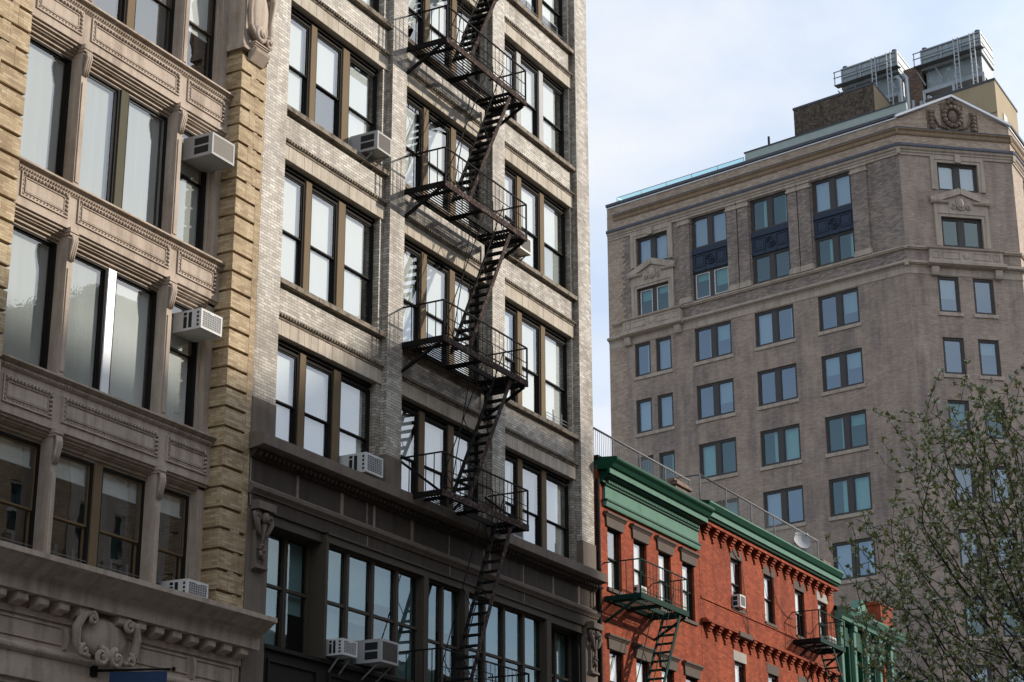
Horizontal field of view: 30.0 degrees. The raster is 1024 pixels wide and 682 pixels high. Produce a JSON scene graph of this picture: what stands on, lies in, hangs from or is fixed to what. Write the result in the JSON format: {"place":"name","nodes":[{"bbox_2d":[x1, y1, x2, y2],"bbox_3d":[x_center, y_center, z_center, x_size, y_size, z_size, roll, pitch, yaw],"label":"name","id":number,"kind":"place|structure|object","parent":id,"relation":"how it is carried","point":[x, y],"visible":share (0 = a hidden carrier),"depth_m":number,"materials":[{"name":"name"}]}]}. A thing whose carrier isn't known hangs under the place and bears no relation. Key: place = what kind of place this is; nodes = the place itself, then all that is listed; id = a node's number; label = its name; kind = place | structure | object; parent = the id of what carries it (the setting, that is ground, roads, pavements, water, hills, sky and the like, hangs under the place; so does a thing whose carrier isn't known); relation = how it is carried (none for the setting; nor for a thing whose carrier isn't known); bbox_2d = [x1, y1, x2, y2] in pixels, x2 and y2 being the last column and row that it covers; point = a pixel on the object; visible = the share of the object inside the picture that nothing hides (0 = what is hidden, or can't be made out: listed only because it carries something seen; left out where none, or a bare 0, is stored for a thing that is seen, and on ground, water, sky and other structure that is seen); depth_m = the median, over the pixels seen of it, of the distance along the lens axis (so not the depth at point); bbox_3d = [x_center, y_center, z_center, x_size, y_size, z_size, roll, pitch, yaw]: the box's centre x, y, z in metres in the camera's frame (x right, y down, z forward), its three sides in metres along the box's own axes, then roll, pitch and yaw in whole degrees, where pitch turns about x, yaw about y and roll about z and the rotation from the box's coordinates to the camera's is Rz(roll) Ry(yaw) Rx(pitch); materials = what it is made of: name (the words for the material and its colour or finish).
{"place":"outdoors","nodes":[
{"label":"outdoors","id":0,"kind":"place"},
{"bbox_2d":[0,0,277,681],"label":"limestone building","id":1,"kind":"structure","parent":0,"point":[126,232],"depth_m":35.89,"materials":[{"name":"stone"}]},
{"bbox_2d":[0,430,40,548],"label":"window","id":2,"kind":"structure","parent":1,"relation":"in","point":[14,449],"depth_m":32.94,"materials":[{"name":"grey glass"}]},
{"bbox_2d":[0,223,56,368],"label":"window","id":3,"kind":"structure","parent":1,"relation":"in","point":[29,257],"depth_m":33.90,"materials":[{"name":"grey glass"}]},
{"bbox_2d":[18,34,71,177],"bbox_3d":[-8.693,-4.238,34.746,0.144,2.620,1.644,-10,-22,27],"label":"window","id":4,"kind":"structure","parent":1,"relation":"in","point":[44,75],"depth_m":35.11,"materials":[{"name":"grey glass"}]},
{"bbox_2d":[50,452,93,563],"bbox_3d":[-7.888,3.047,33.692,0.175,2.140,1.224,-10,-22,27],"label":"window","id":5,"kind":"structure","parent":1,"relation":"in","point":[70,468],"depth_m":34.10,"materials":[{"name":"glass"}]},
{"bbox_2d":[64,253,107,389],"bbox_3d":[-7.904,-0.319,34.865,0.138,2.550,1.224,-10,-22,27],"label":"window","id":6,"kind":"structure","parent":1,"relation":"in","point":[81,333],"depth_m":35.11,"materials":[{"name":"grey glass"}]},
{"bbox_2d":[79,71,120,203],"bbox_3d":[-7.921,-3.780,36.071,0.156,2.620,1.224,-10,-22,27],"label":"window","id":7,"kind":"structure","parent":1,"relation":"in","point":[98,98],"depth_m":36.34,"materials":[{"name":"glass"}]},
{"bbox_2d":[93,0,126,23],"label":"window","id":8,"kind":"structure","parent":1,"relation":"in","point":[111,7],"depth_m":37.42,"materials":[{"name":"grey glass"}]},
{"bbox_2d":[96,466,144,578],"bbox_3d":[-7.192,3.461,34.889,0.189,2.140,1.214,-10,-22,27],"label":"window","id":9,"kind":"structure","parent":1,"relation":"in","point":[116,484],"depth_m":35.22,"materials":[{"name":"glass"}]},
{"bbox_2d":[108,273,156,409],"bbox_3d":[-7.209,0.094,36.062,0.155,2.550,1.214,-10,-22,27],"label":"window","id":10,"kind":"structure","parent":1,"relation":"in","point":[126,376],"depth_m":36.23,"materials":[{"name":"grey glass"}]},
{"bbox_2d":[90,665,175,681],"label":"flag","id":11,"kind":"object","parent":1,"relation":"attached to","point":[145,675],"visible":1,"depth_m":32.58,"materials":[{"name":"blue fabric"}]},
{"bbox_2d":[121,95,167,228],"bbox_3d":[-7.213,-3.369,37.261,0.142,2.620,1.214,-10,-22,27],"label":"window","id":12,"kind":"structure","parent":1,"relation":"in","point":[142,134],"depth_m":37.42,"materials":[{"name":"glass"}]},
{"bbox_2d":[134,0,174,54],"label":"window","id":13,"kind":"structure","parent":1,"relation":"in","point":[151,16],"depth_m":38.56,"materials":[{"name":"grey glass"}]},
{"bbox_2d":[156,488,188,584],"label":"window","id":14,"kind":"structure","parent":1,"relation":"in","point":[170,502],"depth_m":36.43,"materials":[{"name":"grey glass"}]},
{"bbox_2d":[166,301,197,426],"bbox_3d":[-6.555,0.478,37.173,0.152,2.550,1.144,-10,-22,27],"label":"window","id":15,"kind":"structure","parent":1,"relation":"in","point":[179,356],"depth_m":37.36,"materials":[{"name":"grey glass"}]},
{"bbox_2d":[160,578,208,598],"bbox_3d":[-6.123,4.713,35.698,0.666,0.400,0.638,-10,-22,27],"label":"air conditioner","id":16,"kind":"object","parent":1,"relation":"on","point":[193,587],"visible":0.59,"depth_m":35.49,"materials":[{"name":"white metal"}]},
{"bbox_2d":[176,129,206,250],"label":"window","id":17,"kind":"structure","parent":1,"relation":"in","point":[189,199],"depth_m":38.57,"materials":[{"name":"glass"}]},
{"bbox_2d":[173,308,222,341],"bbox_3d":[-6.146,-0.307,37.446,0.686,0.410,0.678,-10,-22,27],"label":"air conditioner","id":18,"kind":"object","parent":1,"relation":"attached to","point":[198,325],"visible":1,"depth_m":37.24,"materials":[{"name":"white plastic"}]},
{"bbox_2d":[189,0,215,79],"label":"window","id":19,"kind":"structure","parent":1,"relation":"in","point":[198,17],"depth_m":39.90,"materials":[{"name":"grey glass"}]},
{"bbox_2d":[182,132,234,172],"bbox_3d":[-6.123,-3.804,38.671,0.732,0.480,0.748,-10,-22,27],"label":"air conditioner","id":20,"kind":"object","parent":1,"relation":"attached to","point":[209,152],"visible":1,"depth_m":38.45,"materials":[{"name":"white plastic"}]},
{"bbox_2d":[238,0,606,681],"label":"loft building","id":21,"kind":"structure","parent":0,"point":[352,262],"depth_m":44.53,"materials":[{"name":"brick"}]},
{"bbox_2d":[264,531,286,647],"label":"window","id":22,"kind":"structure","parent":21,"relation":"in","point":[273,541],"depth_m":38.55,"materials":[{"name":"brown paint"}]},
{"bbox_2d":[275,346,298,444],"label":"window","id":23,"kind":"structure","parent":21,"relation":"in","point":[284,357],"depth_m":39.95,"materials":[{"name":"white glass"}]},
{"bbox_2d":[281,171,304,287],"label":"window","id":24,"kind":"structure","parent":21,"relation":"in","point":[291,263],"depth_m":41.18,"materials":[{"name":"white glass"}]},
{"bbox_2d":[283,536,310,653],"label":"window","id":25,"kind":"structure","parent":21,"relation":"in","point":[293,573],"depth_m":39.22,"materials":[{"name":"brown paint"}]},
{"bbox_2d":[287,13,310,116],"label":"window","id":26,"kind":"structure","parent":21,"relation":"in","point":[295,76],"depth_m":42.48,"materials":[{"name":"grey glass"}]},
{"bbox_2d":[303,359,332,458],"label":"window","id":27,"kind":"structure","parent":21,"relation":"in","point":[315,425],"depth_m":40.91,"materials":[{"name":"grey glass"}]},
{"bbox_2d":[308,188,337,304],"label":"window","id":28,"kind":"structure","parent":21,"relation":"in","point":[320,257],"depth_m":42.15,"materials":[{"name":"white glass"}]},
{"bbox_2d":[314,32,341,138],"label":"window","id":29,"kind":"structure","parent":21,"relation":"in","point":[326,102],"depth_m":43.43,"materials":[{"name":"grey glass"}]},
{"bbox_2d":[326,545,348,663],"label":"window","id":30,"kind":"structure","parent":21,"relation":"in","point":[333,605],"depth_m":39.93,"materials":[{"name":"grey glass"}]},
{"bbox_2d":[326,638,357,674],"bbox_3d":[-3.538,6.488,39.187,0.536,0.700,0.548,-10,-22,27],"label":"air conditioner","id":31,"kind":"object","parent":21,"relation":"attached to","point":[338,649],"visible":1,"depth_m":39.04,"materials":[{"name":"white metal"}]},
{"bbox_2d":[339,376,369,455],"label":"window","id":32,"kind":"structure","parent":21,"relation":"in","point":[350,438],"depth_m":42.11,"materials":[{"name":"grey glass"}]},
{"bbox_2d":[340,552,373,669],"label":"window","id":33,"kind":"structure","parent":21,"relation":"in","point":[356,569],"depth_m":40.70,"materials":[{"name":"grey glass"}]},
{"bbox_2d":[343,209,373,324],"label":"window","id":34,"kind":"structure","parent":21,"relation":"in","point":[353,229],"depth_m":43.26,"materials":[{"name":"white glass"}]},
{"bbox_2d":[339,452,382,478],"bbox_3d":[-3.262,2.731,41.419,0.706,0.440,0.678,-10,-22,27],"label":"air conditioner","id":35,"kind":"object","parent":21,"relation":"attached to","point":[369,464],"visible":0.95,"depth_m":41.17,"materials":[{"name":"white metal"}]},
{"bbox_2d":[347,56,376,161],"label":"window","id":36,"kind":"structure","parent":21,"relation":"in","point":[358,80],"depth_m":44.63,"materials":[{"name":"glass"}]},
{"bbox_2d":[350,130,391,170],"bbox_3d":[-3.243,-4.280,43.877,0.752,0.820,0.598,-10,-22,27],"label":"air conditioner","id":37,"kind":"object","parent":21,"relation":"attached to","point":[375,145],"visible":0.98,"depth_m":43.72,"materials":[{"name":"white metal"}]},
{"bbox_2d":[354,638,398,681],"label":"air conditioner","id":38,"kind":"object","parent":21,"relation":"attached to","point":[378,653],"visible":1,"depth_m":40.07,"materials":[{"name":"white plastic"}]},
{"bbox_2d":[366,561,397,676],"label":"window","id":39,"kind":"structure","parent":21,"relation":"in","point":[381,577],"depth_m":41.55,"materials":[{"name":"grey glass"}]},
{"bbox_2d":[390,569,419,681],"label":"window","id":40,"kind":"structure","parent":21,"relation":"in","point":[404,587],"depth_m":42.20,"materials":[{"name":"grey glass"}]},
{"bbox_2d":[401,406,418,492],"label":"window","id":41,"kind":"structure","parent":21,"relation":"in","point":[406,414],"depth_m":43.97,"materials":[{"name":"grey glass"}]},
{"bbox_2d":[403,245,420,347],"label":"window","id":42,"kind":"structure","parent":21,"relation":"in","point":[409,260],"depth_m":45.21,"materials":[{"name":"grey glass"}]},
{"bbox_2d":[405,98,422,192],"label":"window","id":43,"kind":"structure","parent":21,"relation":"in","point":[411,113],"depth_m":46.48,"materials":[{"name":"glass"}]},
{"bbox_2d":[408,0,423,43],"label":"window","id":44,"kind":"structure","parent":21,"relation":"in","point":[412,4],"depth_m":47.63,"materials":[{"name":"glass"}]},
{"bbox_2d":[424,417,446,507],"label":"window","id":45,"kind":"structure","parent":21,"relation":"in","point":[432,428],"depth_m":44.96,"materials":[{"name":"grey glass"}]},
{"bbox_2d":[428,580,442,681],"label":"window","id":46,"kind":"structure","parent":21,"relation":"in","point":[431,621],"depth_m":43.19,"materials":[{"name":"grey glass"}]},
{"bbox_2d":[426,259,448,364],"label":"window","id":47,"kind":"structure","parent":21,"relation":"in","point":[434,286],"depth_m":46.24,"materials":[{"name":"white glass"}]},
{"bbox_2d":[428,114,449,210],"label":"window","id":48,"kind":"structure","parent":21,"relation":"in","point":[435,134],"depth_m":47.49,"materials":[{"name":"glass"}]},
{"bbox_2d":[429,0,450,68],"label":"window","id":49,"kind":"structure","parent":21,"relation":"in","point":[433,3],"depth_m":48.71,"materials":[{"name":"grey glass"}]},
{"bbox_2d":[436,585,460,681],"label":"window","id":50,"kind":"structure","parent":21,"relation":"in","point":[448,597],"depth_m":43.88,"materials":[{"name":"grey glass"}]},
{"bbox_2d":[399,0,529,681],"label":"fire escape","id":51,"kind":"object","parent":21,"relation":"attached to","point":[510,523],"visible":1,"depth_m":45.42,"materials":[{"name":"black metal"}]},
{"bbox_2d":[453,431,478,514],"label":"window","id":52,"kind":"structure","parent":21,"relation":"in","point":[463,443],"depth_m":46.10,"materials":[{"name":"grey glass"}]},
{"bbox_2d":[454,276,478,379],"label":"window","id":53,"kind":"structure","parent":21,"relation":"in","point":[464,295],"depth_m":47.34,"materials":[{"name":"white glass"}]},
{"bbox_2d":[455,134,478,229],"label":"window","id":54,"kind":"structure","parent":21,"relation":"in","point":[464,153],"depth_m":48.61,"materials":[{"name":"glass"}]},
{"bbox_2d":[469,594,484,681],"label":"window","id":55,"kind":"structure","parent":21,"relation":"in","point":[472,640],"depth_m":44.70,"materials":[{"name":"grey glass"}]},
{"bbox_2d":[479,599,503,681],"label":"window","id":56,"kind":"structure","parent":21,"relation":"in","point":[491,630],"depth_m":45.52,"materials":[{"name":"grey glass"}]},
{"bbox_2d":[505,456,516,518],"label":"window","id":57,"kind":"structure","parent":21,"relation":"in","point":[508,461],"depth_m":48.00,"materials":[{"name":"glass"}]},
{"bbox_2d":[505,307,516,402],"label":"window","id":58,"kind":"structure","parent":21,"relation":"in","point":[507,316],"depth_m":49.25,"materials":[{"name":"white glass"}]},
{"bbox_2d":[504,606,523,681],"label":"window","id":59,"kind":"structure","parent":21,"relation":"in","point":[510,620],"depth_m":46.28,"materials":[{"name":"glass"}]},
{"bbox_2d":[521,59,537,137],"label":"window","id":60,"kind":"structure","parent":21,"relation":"in","point":[526,113],"depth_m":52.62,"materials":[{"name":"grey glass"}]},
{"bbox_2d":[521,182,538,270],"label":"window","id":61,"kind":"structure","parent":21,"relation":"in","point":[526,197],"depth_m":51.41,"materials":[{"name":"white glass"}]},
{"bbox_2d":[518,613,542,681],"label":"window","id":62,"kind":"structure","parent":21,"relation":"in","point":[530,667],"depth_m":47.10,"materials":[{"name":"grey glass"}]},
{"bbox_2d":[522,317,540,414],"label":"window","id":63,"kind":"structure","parent":21,"relation":"in","point":[527,331],"depth_m":50.06,"materials":[{"name":"white glass"}]},
{"bbox_2d":[522,464,541,546],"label":"window","id":64,"kind":"structure","parent":21,"relation":"in","point":[528,474],"depth_m":48.88,"materials":[{"name":"grey glass"}]},
{"bbox_2d":[542,0,562,40],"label":"window","id":65,"kind":"structure","parent":21,"relation":"in","point":[548,11],"depth_m":54.87,"materials":[{"name":"glass"}]},
{"bbox_2d":[543,77,563,158],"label":"window","id":66,"kind":"structure","parent":21,"relation":"in","point":[549,126],"depth_m":53.74,"materials":[{"name":"glass"}]},
{"bbox_2d":[544,199,565,288],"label":"window","id":67,"kind":"structure","parent":21,"relation":"in","point":[551,254],"depth_m":52.49,"materials":[{"name":"white glass"}]},
{"bbox_2d":[545,331,567,429],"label":"window","id":68,"kind":"structure","parent":21,"relation":"in","point":[552,349],"depth_m":51.21,"materials":[{"name":"white glass"}]},
{"bbox_2d":[546,475,568,557],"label":"window","id":69,"kind":"structure","parent":21,"relation":"in","point":[557,535],"depth_m":50.00,"materials":[{"name":"grey glass"}]},
{"bbox_2d":[556,629,571,681],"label":"window","id":70,"kind":"structure","parent":21,"relation":"in","point":[560,639],"depth_m":49.06,"materials":[{"name":"black glass"}]},
{"bbox_2d":[594,455,714,681],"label":"red brick house","id":71,"kind":"structure","parent":0,"point":[645,515],"depth_m":53.17,"materials":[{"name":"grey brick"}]},
{"bbox_2d":[607,528,618,590],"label":"window","id":72,"kind":"structure","parent":71,"relation":"in","point":[610,533],"depth_m":51.96,"materials":[{"name":"white glass"}]},
{"bbox_2d":[593,427,689,494],"bbox_3d":[3.658,3.767,54.766,0.120,1.220,7.120,-10,-22,27],"label":"roof railing","id":73,"kind":"object","parent":71,"relation":"on","point":[665,468],"visible":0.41,"depth_m":54.64,"materials":[{"name":"grey metal"}]},
{"bbox_2d":[604,558,688,681],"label":"fire escape","id":74,"kind":"object","parent":71,"relation":"attached to","point":[678,613],"visible":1,"depth_m":51.58,"materials":[{"name":"black metal"}]},
{"bbox_2d":[698,500,843,681],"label":"red brick house","id":75,"kind":"structure","parent":0,"point":[775,581],"depth_m":60.24,"materials":[{"name":"brick"}]},
{"bbox_2d":[661,473,818,558],"bbox_3d":[6.938,6.342,63.326,3.060,1.250,10.320,-10,-22,27],"label":"roof railing","id":76,"kind":"object","parent":75,"relation":"on","point":[766,512],"visible":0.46,"depth_m":61.87,"materials":[{"name":"grey metal"}]},
{"bbox_2d":[792,609,845,681],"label":"fire escape","id":77,"kind":"object","parent":75,"relation":"attached to","point":[813,642],"visible":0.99,"depth_m":63.30,"materials":[{"name":"black metal"}]},
{"bbox_2d":[586,0,1023,456],"label":"sky","id":78,"kind":"structure","parent":0,"point":[676,88],"materials":[{"name":"white"}]},
{"bbox_2d":[605,67,1023,681],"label":"apartment tower","id":79,"kind":"structure","parent":0,"point":[787,315],"depth_m":102.89,"materials":[{"name":"grey brick"}]},
{"bbox_2d":[637,398,652,433],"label":"window","id":80,"kind":"structure","parent":79,"relation":"in","point":[646,404],"depth_m":109.00,"materials":[{"name":"glass"}]},
{"bbox_2d":[638,231,667,265],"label":"window","id":81,"kind":"structure","parent":79,"relation":"in","point":[649,246],"depth_m":111.72,"materials":[{"name":"glass"}]},
{"bbox_2d":[639,282,668,314],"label":"window","id":82,"kind":"structure","parent":79,"relation":"in","point":[652,295],"depth_m":110.75,"materials":[{"name":"paint"}]},
{"bbox_2d":[656,336,671,371],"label":"window","id":83,"kind":"structure","parent":79,"relation":"in","point":[666,352],"depth_m":109.22,"materials":[{"name":"glass"}]},
{"bbox_2d":[658,393,673,428],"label":"window","id":84,"kind":"structure","parent":79,"relation":"in","point":[668,415],"depth_m":108.10,"materials":[{"name":"glass"}]},
{"bbox_2d":[692,209,726,249],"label":"window","id":85,"kind":"structure","parent":79,"relation":"in","point":[705,227],"depth_m":109.38,"materials":[{"name":"glass"}]},
{"bbox_2d":[694,264,728,299],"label":"window","id":86,"kind":"structure","parent":79,"relation":"in","point":[722,274],"depth_m":108.23,"materials":[{"name":"paint"}]},
{"bbox_2d":[695,320,731,361],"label":"window","id":87,"kind":"structure","parent":79,"relation":"in","point":[725,333],"depth_m":107.02,"materials":[{"name":"paint"}]},
{"bbox_2d":[697,378,734,419],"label":"window","id":88,"kind":"structure","parent":79,"relation":"in","point":[727,386],"depth_m":105.88,"materials":[{"name":"glass"}]},
{"bbox_2d":[699,437,736,478],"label":"window","id":89,"kind":"structure","parent":79,"relation":"in","point":[713,459],"depth_m":105.13,"materials":[{"name":"glass"}]},
{"bbox_2d":[751,191,787,232],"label":"window","id":90,"kind":"structure","parent":79,"relation":"in","point":[768,204],"depth_m":106.97,"materials":[{"name":"paint"}]},
{"bbox_2d":[755,304,794,346],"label":"window","id":91,"kind":"structure","parent":79,"relation":"in","point":[769,320],"depth_m":104.95,"materials":[{"name":"glass"}]},
{"bbox_2d":[758,363,797,406],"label":"window","id":92,"kind":"structure","parent":79,"relation":"in","point":[778,373],"depth_m":103.54,"materials":[{"name":"paint"}]},
{"bbox_2d":[761,424,800,466],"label":"window","id":93,"kind":"structure","parent":79,"relation":"in","point":[793,442],"depth_m":102.32,"materials":[{"name":"glass"}]},
{"bbox_2d":[764,485,804,528],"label":"window","id":94,"kind":"structure","parent":79,"relation":"in","point":[778,499],"depth_m":101.60,"materials":[{"name":"glass"}]},
{"bbox_2d":[812,172,851,214],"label":"window","id":95,"kind":"structure","parent":79,"relation":"in","point":[826,192],"depth_m":104.55,"materials":[{"name":"glass"}]},
{"bbox_2d":[816,229,854,266],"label":"window","id":96,"kind":"structure","parent":79,"relation":"in","point":[834,239],"depth_m":103.43,"materials":[{"name":"paint"}]},
{"bbox_2d":[818,287,859,331],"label":"window","id":97,"kind":"structure","parent":79,"relation":"in","point":[851,300],"depth_m":102.15,"materials":[{"name":"glass"}]},
{"bbox_2d":[822,348,863,391],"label":"window","id":98,"kind":"structure","parent":79,"relation":"in","point":[837,365],"depth_m":101.18,"materials":[{"name":"glass"}]},
{"bbox_2d":[825,409,867,453],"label":"window","id":99,"kind":"structure","parent":79,"relation":"in","point":[858,417],"depth_m":100.00,"materials":[{"name":"glass"}]},
{"bbox_2d":[829,472,872,516],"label":"window","id":100,"kind":"structure","parent":79,"relation":"in","point":[863,481],"depth_m":98.81,"materials":[{"name":"glass"}]},
{"bbox_2d":[833,537,876,580],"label":"window","id":101,"kind":"structure","parent":79,"relation":"in","point":[844,549],"depth_m":98.07,"materials":[{"name":"glass"}]},
{"bbox_2d":[937,276,960,312],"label":"window","id":102,"kind":"structure","parent":79,"relation":"in","point":[945,287],"depth_m":100.27,"materials":[{"name":"glass"}]},
{"bbox_2d":[937,164,977,192],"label":"window","id":103,"kind":"structure","parent":79,"relation":"in","point":[961,177],"depth_m":102.65,"materials":[{"name":"glass"}]},
{"bbox_2d":[941,218,982,248],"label":"window","id":104,"kind":"structure","parent":79,"relation":"in","point":[959,222],"depth_m":101.50,"materials":[{"name":"paint"}]},
{"bbox_2d":[834,600,905,681],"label":"green fronted house","id":105,"kind":"structure","parent":0,"point":[851,670],"depth_m":68.11,"materials":[{"name":"brick"}]},
{"bbox_2d":[833,49,909,104],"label":"cooling tower","id":106,"kind":"structure","parent":0,"point":[881,71],"depth_m":115.34,"materials":[{"name":"metal"}]},
{"bbox_2d":[825,352,1023,681],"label":"street tree","id":107,"kind":"object","parent":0,"point":[985,576],"visible":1,"depth_m":33.30,"materials":[{"name":"green plant"}]},
{"bbox_2d":[912,30,994,107],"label":"cooling tower","id":108,"kind":"structure","parent":0,"point":[956,63],"depth_m":112.17,"materials":[{"name":"metal"}]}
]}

